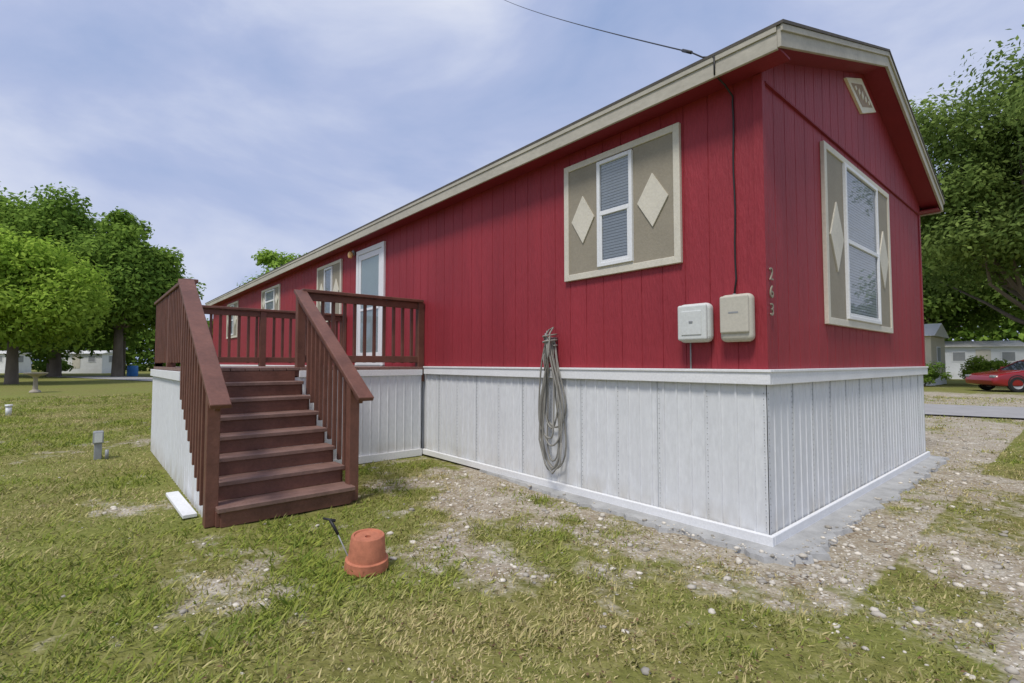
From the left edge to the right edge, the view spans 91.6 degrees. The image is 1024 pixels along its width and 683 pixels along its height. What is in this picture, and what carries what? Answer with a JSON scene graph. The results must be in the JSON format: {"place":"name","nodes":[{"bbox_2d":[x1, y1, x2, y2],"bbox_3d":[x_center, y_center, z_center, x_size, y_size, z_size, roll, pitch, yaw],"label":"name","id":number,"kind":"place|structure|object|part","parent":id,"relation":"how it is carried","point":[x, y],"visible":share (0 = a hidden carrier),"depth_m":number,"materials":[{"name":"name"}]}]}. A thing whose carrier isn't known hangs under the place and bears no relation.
{"place":"outdoors","nodes":[
{"label":"outdoors","id":0,"kind":"place"},
{"bbox_2d":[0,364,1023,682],"bbox_3d":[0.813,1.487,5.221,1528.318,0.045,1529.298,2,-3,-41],"label":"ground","id":1,"kind":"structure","parent":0,"point":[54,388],"depth_m":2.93,"materials":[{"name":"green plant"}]},
{"bbox_2d":[5,404,12,415],"bbox_3d":[-12.136,1.656,12.001,0.140,0.270,0.140,2,-3,-41],"label":"cleanout pipe","id":2,"kind":"object","parent":1,"relation":"on","point":[8,410],"visible":0.93,"depth_m":11.96,"materials":[{"name":"white plastic"}]},
{"bbox_2d":[0,351,31,372],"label":"white trailer","id":3,"kind":"object","parent":1,"relation":"on","point":[24,364],"visible":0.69,"depth_m":62.76,"materials":[{"name":"paint"}]},
{"bbox_2d":[0,181,39,234],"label":"shade tree","id":4,"kind":"object","parent":1,"relation":"on","point":[4,197],"visible":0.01,"depth_m":47.98,"materials":[{"name":"green plant"}]},
{"bbox_2d":[23,372,48,392],"bbox_3d":[-20.438,1.756,21.352,0.800,0.840,0.800,2,-3,-41],"label":"bird bath","id":5,"kind":"object","parent":1,"relation":"on","point":[35,375],"visible":1,"depth_m":21.28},
{"bbox_2d":[34,359,75,371],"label":"shrub","id":6,"kind":"object","parent":1,"relation":"on","point":[66,366],"visible":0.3,"depth_m":55.54,"materials":[{"name":"green plant"}]},
{"bbox_2d":[0,224,116,383],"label":"shade tree","id":7,"kind":"object","parent":1,"relation":"on","point":[47,290],"visible":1,"depth_m":29.38,"materials":[{"name":"green plant"}]},
{"bbox_2d":[0,181,141,375],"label":"shade tree","id":8,"kind":"object","parent":1,"relation":"on","point":[58,217],"visible":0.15,"depth_m":45.27,"materials":[{"name":"green plant"}]},
{"bbox_2d":[0,251,154,376],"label":"shade tree","id":9,"kind":"object","parent":1,"relation":"on","point":[54,363],"visible":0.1,"depth_m":44.88,"materials":[{"name":"green plant"}]},
{"bbox_2d":[62,351,112,372],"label":"white trailer","id":10,"kind":"object","parent":1,"relation":"on","point":[94,363],"visible":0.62,"depth_m":60.44,"materials":[{"name":"paint"}]},
{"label":"door panel","id":11,"kind":"part","parent":10,"relation":"part of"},
{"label":"window pane","id":12,"kind":"part","parent":10,"relation":"part of","materials":[{"name":"grey glass"}]},
{"bbox_2d":[93,430,108,459],"bbox_3d":[-5.380,1.363,6.512,0.165,0.380,0.175,2,-3,-41],"label":"utility pedestal","id":13,"kind":"object","parent":1,"relation":"on","point":[98,438],"visible":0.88,"depth_m":6.47,"materials":[{"name":"grey metal"}]},
{"bbox_2d":[94,433,102,442],"bbox_3d":[-5.370,1.251,6.463,0.080,0.120,0.008,2,-3,-41],"label":"door","id":14,"kind":"structure","parent":13,"relation":"in","point":[98,436],"depth_m":6.46,"materials":[{"name":"grey plastic"}]},
{"bbox_2d":[123,333,125,375],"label":"utility pole","id":15,"kind":"object","parent":1,"relation":"on","point":[124,350],"visible":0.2,"depth_m":48.45,"materials":[{"name":"brown wood"}]},
{"bbox_2d":[127,366,137,375],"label":"blue barrel","id":16,"kind":"object","parent":1,"relation":"on","point":[132,370],"visible":0.91,"depth_m":46.98,"materials":[{"name":"paint"}]},
{"bbox_2d":[60,206,206,376],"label":"shade tree","id":17,"kind":"object","parent":1,"relation":"on","point":[120,251],"visible":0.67,"depth_m":44.06,"materials":[{"name":"green plant"}]},
{"bbox_2d":[166,491,196,518],"bbox_3d":[-2.880,1.409,4.322,0.100,0.032,0.920,2,-3,-42],"label":"scrap board","id":18,"kind":"object","parent":1,"relation":"on","point":[181,505],"visible":1,"depth_m":4.24,"materials":[{"name":"white paint"}]},
{"bbox_2d":[237,247,306,285],"bbox_3d":[-15.813,-1.820,36.103,7.715,9.661,7.040,2,-3,-41],"label":"tree","id":19,"kind":"object","parent":1,"relation":"on","point":[269,258],"visible":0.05,"depth_m":34.82,"materials":[{"name":"green plant"}]},
{"bbox_2d":[150,278,423,527],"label":"wooden deck","id":20,"kind":"structure","parent":1,"relation":"on","point":[312,423],"depth_m":5.07,"materials":[{"name":"brown paint"}]},
{"bbox_2d":[354,365,384,365],"bbox_3d":[-2.344,0.395,8.144,0.050,0.016,1.040,2,-3,-41],"label":"threshold","id":21,"kind":"object","parent":20,"relation":"on","point":[369,365],"visible":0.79,"depth_m":8.08,"materials":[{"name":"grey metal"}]},
{"bbox_2d":[323,517,347,556],"bbox_3d":[-1.072,1.245,3.095,0.236,0.284,0.036,-1,-3,19],"label":"garden stake","id":22,"kind":"object","parent":1,"relation":"on","point":[331,521],"visible":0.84,"depth_m":3.10,"materials":[{"name":"grey metal"}]},
{"bbox_2d":[344,528,388,577],"bbox_3d":[-0.895,1.289,3.065,0.264,0.222,0.264,2,-3,-41],"label":"flower pot","id":23,"kind":"object","parent":1,"relation":"on","point":[367,554],"visible":1,"depth_m":2.97,"materials":[{"name":"ceramic"}]},
{"bbox_2d":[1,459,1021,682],"bbox_3d":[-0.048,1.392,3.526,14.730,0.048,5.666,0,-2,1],"label":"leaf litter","id":24,"kind":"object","parent":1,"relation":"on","point":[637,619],"visible":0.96,"depth_m":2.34,"materials":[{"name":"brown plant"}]},
{"bbox_2d":[0,307,1023,371],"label":"distant trees","id":25,"kind":"object","parent":1,"relation":"on","point":[1014,331],"visible":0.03,"depth_m":68.83,"materials":[{"name":"green plant"}]},
{"bbox_2d":[398,369,769,534],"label":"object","id":26,"kind":"object","parent":1,"relation":"on","point":[767,453],"depth_m":3.46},
{"bbox_2d":[355,241,385,365],"bbox_3d":[-2.356,-0.582,8.176,0.083,1.970,1.040,2,-3,-41],"label":"front door","id":27,"kind":"structure","parent":26,"relation":"attached to","point":[380,247],"depth_m":8.08,"materials":[{"name":"white plastic"}]},
{"bbox_2d":[361,249,378,352],"bbox_3d":[-2.332,-0.541,8.195,0.018,1.890,0.880,2,-3,-41],"label":"door slab","id":28,"kind":"structure","parent":27,"relation":"attached to","point":[370,277],"depth_m":8.19,"materials":[{"name":"white"}]},
{"bbox_2d":[421,381,421,448],"bbox_3d":[-6.100,1.243,12.529,0.010,1.100,14.900,2,-3,-41],"label":"skirting long","id":29,"kind":"object","parent":26,"relation":"attached to","point":[421,414],"depth_m":6.89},
{"bbox_2d":[213,77,758,368],"bbox_3d":[-4.604,-0.526,10.856,0.005,2.110,19.500,2,-3,-41],"label":"siding long","id":30,"kind":"object","parent":26,"relation":"attached to","point":[481,275],"visible":0.65,"depth_m":5.01,"materials":[{"name":"red wood"}]},
{"bbox_2d":[226,301,238,338],"bbox_3d":[-8.900,-0.668,15.821,0.048,1.125,1.500,2,-3,-41],"label":"window front fourth","id":31,"kind":"object","parent":30,"relation":"attached to","point":[234,326],"depth_m":15.62,"materials":[{"name":"white plastic"}]},
{"bbox_2d":[261,284,280,309],"bbox_3d":[-6.129,-1.028,12.611,0.048,0.685,1.600,2,-3,-41],"label":"window","id":32,"kind":"object","parent":30,"relation":"attached to","point":[270,297],"depth_m":12.46,"materials":[{"name":"white plastic"}]},
{"bbox_2d":[316,259,342,321],"bbox_3d":[-3.537,-0.938,9.591,0.048,1.125,1.250,2,-3,-41],"label":"window","id":33,"kind":"object","parent":30,"relation":"attached to","point":[329,276],"depth_m":9.46,"materials":[{"name":"white plastic"}]},
{"bbox_2d":[348,250,354,257],"bbox_3d":[-2.811,-1.521,8.680,0.108,0.150,0.100,2,-3,-41],"label":"porch light","id":34,"kind":"object","parent":30,"relation":"attached to","point":[351,254],"visible":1,"depth_m":8.65,"materials":[{"name":"gold metal"}]},
{"bbox_2d":[596,149,633,267],"bbox_3d":[0.915,-1.165,4.420,0.047,0.970,0.385,2,-3,-41],"label":"window front","id":35,"kind":"structure","parent":30,"relation":"attached to","point":[629,153],"depth_m":4.39,"materials":[{"name":"white plastic"}]},
{"bbox_2d":[601,155,627,259],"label":"blinds","id":36,"kind":"object","parent":35,"relation":"attached to","point":[614,234],"visible":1,"depth_m":4.42,"materials":[{"name":"plastic"}]},
{"bbox_2d":[600,208,628,262],"bbox_3d":[0.906,-0.930,4.402,0.013,0.431,0.317,2,-3,-41],"label":"sash","id":37,"kind":"object","parent":35,"relation":"attached to","point":[607,260],"visible":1,"depth_m":4.40,"materials":[{"name":"white plastic"}]},
{"bbox_2d":[564,122,682,281],"bbox_3d":[0.929,-1.163,4.415,0.034,1.125,1.250,2,-3,-41],"label":"casing","id":38,"kind":"object","parent":30,"relation":"attached to","point":[675,131],"visible":0.99,"depth_m":4.18,"materials":[{"name":"beige wood"}]},
{"bbox_2d":[569,162,597,274],"bbox_3d":[0.682,-1.150,4.711,0.022,1.009,0.362,2,-3,-41],"label":"panel","id":39,"kind":"object","parent":38,"relation":"attached to","point":[582,256],"visible":0.79,"depth_m":4.71,"materials":[{"name":"beige wood"}]},
{"bbox_2d":[572,196,594,242],"bbox_3d":[0.669,-1.150,4.700,0.012,0.450,0.275,2,-3,-41],"label":"diamond","id":40,"kind":"object","parent":39,"relation":"attached to","point":[583,218],"visible":1,"depth_m":4.69,"materials":[{"name":"beige wood"}]},
{"bbox_2d":[598,261,633,269],"bbox_3d":[0.923,-0.669,4.405,0.028,0.022,0.385,2,-3,-41],"label":"window sill","id":41,"kind":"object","parent":38,"relation":"attached to","point":[616,265],"visible":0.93,"depth_m":4.39,"materials":[{"name":"beige wood"}]},
{"bbox_2d":[633,133,673,262],"bbox_3d":[1.177,-1.175,4.136,0.022,1.009,0.387,2,-3,-41],"label":"panel","id":42,"kind":"object","parent":38,"relation":"attached to","point":[656,240],"visible":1,"depth_m":4.12,"materials":[{"name":"grey wood"}]},
{"bbox_2d":[637,173,668,225],"bbox_3d":[1.164,-1.175,4.125,0.012,0.450,0.294,2,-3,-41],"label":"diamond","id":43,"kind":"object","parent":42,"relation":"attached to","point":[652,199],"visible":1,"depth_m":4.12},
{"bbox_2d":[678,303,713,368],"bbox_3d":[1.384,-0.040,3.761,0.132,0.494,0.260,2,-3,-41],"label":"utility box","id":44,"kind":"object","parent":30,"relation":"attached to","point":[695,323],"visible":1,"depth_m":3.70,"materials":[{"name":"grey plastic"}]},
{"bbox_2d":[713,56,736,293],"bbox_3d":[1.523,-1.177,3.564,0.239,1.681,0.026,2,-3,-34],"label":"wall cable","id":45,"kind":"object","parent":30,"relation":"attached to","point":[725,85],"depth_m":3.61,"materials":[{"name":"black rubber"}]},
{"bbox_2d":[206,26,777,305],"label":"eave fascia","id":46,"kind":"structure","parent":26,"relation":"attached to","point":[763,47],"depth_m":4.49,"materials":[{"name":"beige wood"}]},
{"bbox_2d":[205,26,776,304],"bbox_3d":[-4.778,-1.700,10.757,0.010,0.048,19.900,2,-3,-41],"label":"eave drip","id":47,"kind":"object","parent":46,"relation":"attached to","point":[752,40],"visible":1,"depth_m":4.49},
{"bbox_2d":[538,327,566,473],"bbox_3d":[0.393,0.562,4.875,0.184,1.416,0.366,2,-3,-41],"label":"garden hose","id":48,"kind":"object","parent":26,"relation":"attached to","point":[549,349],"visible":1,"depth_m":4.86,"materials":[{"name":"rubber"}]},
{"bbox_2d":[205,19,944,303],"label":"roof shingles","id":49,"kind":"object","parent":26,"relation":"on","point":[792,23],"visible":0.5,"depth_m":4.42,"materials":[{"name":"grey"}]},
{"bbox_2d":[211,48,789,305],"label":"eave soffit","id":50,"kind":"structure","parent":49,"relation":"attached to","point":[779,56],"depth_m":4.60,"materials":[{"name":"red wood"}]},
{"bbox_2d":[777,25,942,211],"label":"rake fascia","id":51,"kind":"structure","parent":49,"relation":"attached to","point":[792,41],"depth_m":4.28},
{"bbox_2d":[780,23,943,204],"bbox_3d":[3.779,-2.415,4.978,5.406,0.984,0.014,2,-3,-41],"label":"rake drip","id":52,"kind":"object","parent":51,"relation":"attached to","point":[806,33],"visible":1,"depth_m":4.35},
{"bbox_2d":[781,48,939,209],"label":"rake soffit","id":53,"kind":"structure","parent":49,"relation":"attached to","point":[879,84],"depth_m":5.48,"materials":[{"name":"red wood"}]},
{"bbox_2d":[920,208,940,215],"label":"eave fascia back","id":54,"kind":"structure","parent":49,"relation":"attached to","point":[930,213],"depth_m":6.81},
{"bbox_2d":[505,0,713,57],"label":"power line","id":55,"kind":"object","parent":26,"relation":"attached to","point":[686,51],"visible":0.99,"depth_m":4.64,"materials":[{"name":"black rubber"}]},
{"bbox_2d":[438,375,920,519],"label":"skirting panel seams","id":56,"kind":"object","parent":26,"relation":"attached to","point":[793,432],"visible":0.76,"depth_m":4.69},
{"bbox_2d":[422,374,768,534],"bbox_3d":[0.254,0.914,5.149,0.010,1.080,4.588,2,-3,-41],"label":"skirting long","id":57,"kind":"object","parent":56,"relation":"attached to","point":[736,455],"visible":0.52,"depth_m":4.27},
{"bbox_2d":[220,365,927,384],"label":"skirting top trim","id":58,"kind":"structure","parent":57,"relation":"attached to","point":[763,378],"depth_m":4.25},
{"bbox_2d":[423,366,928,372],"bbox_3d":[2.163,0.345,6.713,5.005,0.020,4.545,2,-3,-41],"label":"skirting top lip","id":59,"kind":"object","parent":58,"relation":"on","point":[740,370],"visible":0.95,"depth_m":4.20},
{"bbox_2d":[422,448,929,546],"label":"skirting base trim","id":60,"kind":"structure","parent":57,"relation":"attached to","point":[780,536],"depth_m":4.23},
{"bbox_2d":[439,379,919,529],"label":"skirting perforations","id":61,"kind":"object","parent":57,"relation":"attached to","point":[764,445],"visible":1,"depth_m":4.23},
{"bbox_2d":[720,293,754,341],"bbox_3d":[1.596,-0.172,3.534,0.112,0.350,0.230,2,-3,-41],"label":"electric meter box","id":62,"kind":"object","parent":26,"relation":"attached to","point":[737,317],"visible":1,"depth_m":3.48,"materials":[{"name":"beige plastic"}]},
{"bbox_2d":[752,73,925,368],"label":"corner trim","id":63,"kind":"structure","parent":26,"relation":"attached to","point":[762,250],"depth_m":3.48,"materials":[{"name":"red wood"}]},
{"bbox_2d":[769,267,773,279],"bbox_3d":[1.811,-0.473,3.477,0.054,0.086,0.008,2,-3,-41],"label":"house number","id":64,"kind":"object","parent":63,"relation":"attached to","point":[771,269],"visible":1,"depth_m":3.47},
{"bbox_2d":[770,285,773,297],"bbox_3d":[1.812,-0.348,3.472,0.053,0.088,0.008,2,-3,-41],"label":"house number","id":65,"kind":"object","parent":63,"relation":"attached to","point":[771,293],"visible":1,"depth_m":3.46,"materials":[{"name":"silver metal"}]},
{"bbox_2d":[770,303,773,315],"bbox_3d":[1.811,-0.223,3.466,0.045,0.088,0.008,2,-3,-40],"label":"house number","id":66,"kind":"object","parent":63,"relation":"attached to","point":[772,313],"visible":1,"depth_m":3.47,"materials":[{"name":"silver metal"}]},
{"bbox_2d":[765,81,919,214],"bbox_3d":[3.632,-1.772,5.115,4.858,0.014,0.020,2,-3,-41],"label":"gable band","id":67,"kind":"object","parent":63,"relation":"attached to","point":[797,110],"visible":0.86,"depth_m":4.42,"materials":[{"name":"red wood"}]},
{"bbox_2d":[765,86,922,368],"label":"siding gable","id":68,"kind":"structure","parent":63,"relation":"attached to","point":[803,335],"depth_m":4.03,"materials":[{"name":"red wood"}]},
{"bbox_2d":[820,140,892,332],"bbox_3d":[3.447,-0.904,4.900,2.090,1.570,0.048,2,-3,-41],"label":"window gable","id":69,"kind":"structure","parent":68,"relation":"attached to","point":[857,274],"depth_m":4.72,"materials":[{"name":"white plastic"}]},
{"bbox_2d":[843,77,875,113],"bbox_3d":[3.536,-2.484,5.041,1.000,0.360,0.030,2,-3,-41],"label":"gable vent","id":70,"kind":"object","parent":68,"relation":"attached to","point":[859,95],"visible":1,"depth_m":4.99,"materials":[{"name":"beige plastic"}]},
{"bbox_2d":[920,208,939,214],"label":"eave soffit back","id":71,"kind":"structure","parent":26,"relation":"attached to","point":[928,211],"depth_m":6.72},
{"bbox_2d":[479,455,949,566],"bbox_3d":[2.870,1.472,4.777,6.159,0.072,3.016,0,-3,-8],"label":"concrete footing","id":72,"kind":"object","parent":1,"relation":"on","point":[833,520],"visible":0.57,"depth_m":3.88,"materials":[{"name":"grey concrete"}]},
{"bbox_2d":[925,336,945,373],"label":"walls","id":73,"kind":"structure","parent":1,"relation":"on","point":[932,343],"depth_m":28.09,"materials":[{"name":"beige"}]},
{"bbox_2d":[924,374,946,385],"bbox_3d":[22.181,2.326,31.747,4.040,0.600,7.840,2,-3,-41],"label":"base skirt","id":74,"kind":"object","parent":73,"relation":"attached to","point":[938,381],"visible":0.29,"depth_m":28.57,"materials":[{"name":"white paint"}]},
{"bbox_2d":[924,323,948,337],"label":"roof","id":75,"kind":"structure","parent":73,"relation":"on","point":[937,330],"depth_m":28.47,"materials":[{"name":"metal"}]},
{"bbox_2d":[937,348,940,360],"bbox_3d":[24.746,0.748,28.831,0.860,0.780,0.004,2,-3,-41],"label":"end window pane","id":76,"kind":"object","parent":73,"relation":"in","point":[939,354],"visible":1,"depth_m":28.86,"materials":[{"name":"grey glass"}]},
{"bbox_2d":[923,361,951,386],"bbox_3d":[22.290,1.815,26.587,2.033,1.575,2.059,2,-3,-41],"label":"shrub","id":77,"kind":"object","parent":1,"relation":"on","point":[931,375],"visible":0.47,"depth_m":26.18,"materials":[{"name":"green plant"}]},
{"bbox_2d":[909,24,1023,324],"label":"oak tree","id":78,"kind":"object","parent":1,"relation":"on","point":[981,180],"visible":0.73,"depth_m":24.77,"materials":[{"name":"green plant"}]},
{"bbox_2d":[922,251,1023,339],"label":"oak tree","id":79,"kind":"object","parent":1,"relation":"on","point":[947,314],"visible":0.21,"depth_m":38.62,"materials":[{"name":"green plant"}]},
{"bbox_2d":[958,355,1009,378],"bbox_3d":[27.519,1.736,28.895,2.768,1.931,2.316,2,-3,-41],"label":"shrub","id":80,"kind":"object","parent":1,"relation":"on","point":[975,365],"visible":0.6,"depth_m":28.56,"materials":[{"name":"green plant"}]},
{"bbox_2d":[945,340,1023,378],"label":"white trailer","id":81,"kind":"object","parent":1,"relation":"on","point":[957,353],"visible":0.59,"depth_m":38.48,"materials":[{"name":"metal"}]},
{"bbox_3d":[34.756,1.176,38.713,0.900,0.800,0.030,-1,-3,21],"label":"window frame","id":82,"kind":"part","parent":81,"relation":"part of","materials":[{"name":"white plastic"}]},
{"bbox_3d":[34.750,1.176,38.696,0.760,0.660,0.004,-1,-3,21],"label":"window pane","id":83,"kind":"part","parent":81,"relation":"part of","materials":[{"name":"grey glass"}]},
{"bbox_3d":[36.158,1.453,38.167,0.900,1.700,0.040,-1,-3,21],"label":"door panel","id":84,"kind":"part","parent":81,"relation":"part of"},
{"bbox_3d":[37.557,1.130,37.639,0.760,0.660,0.004,-1,-3,21],"label":"window pane","id":85,"kind":"part","parent":81,"relation":"part of","materials":[{"name":"grey glass"}]},
{"bbox_3d":[37.564,1.130,37.656,0.900,0.800,0.030,-1,-3,21],"label":"window frame","id":86,"kind":"part","parent":81,"relation":"part of","materials":[{"name":"white plastic"}]},
{"bbox_2d":[965,359,1023,391],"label":"red car","id":87,"kind":"object","parent":1,"relation":"on","point":[1010,376],"visible":1,"depth_m":21.79,"materials":[{"name":"red paint"}]},
{"bbox_2d":[0,392,1023,682],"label":"grass","id":88,"kind":"structure","parent":0,"point":[292,542],"depth_m":2.73,"materials":[{"name":"green plant"}]},
{"bbox_2d":[0,0,1023,363],"label":"sky","id":89,"kind":"structure","parent":0,"point":[235,129],"materials":[{"name":"blue"}]},
{"bbox_2d":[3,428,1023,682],"bbox_3d":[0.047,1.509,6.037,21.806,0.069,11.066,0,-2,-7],"label":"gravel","id":90,"kind":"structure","parent":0,"point":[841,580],"depth_m":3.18,"materials":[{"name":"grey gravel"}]},
{"bbox_2d":[62,376,1023,417],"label":"road","id":91,"kind":"structure","parent":0,"point":[982,411],"depth_m":13.18,"materials":[{"name":"grey asphalt"}]},
{"bbox_2d":[762,64,919,213],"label":"siding gable","id":92,"kind":"structure","parent":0,"point":[822,99],"depth_m":4.71,"materials":[{"name":"red wood"}]},
{"bbox_2d":[767,375,925,534],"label":"skirting gable","id":93,"kind":"structure","parent":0,"point":[781,460],"depth_m":4.28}
]}

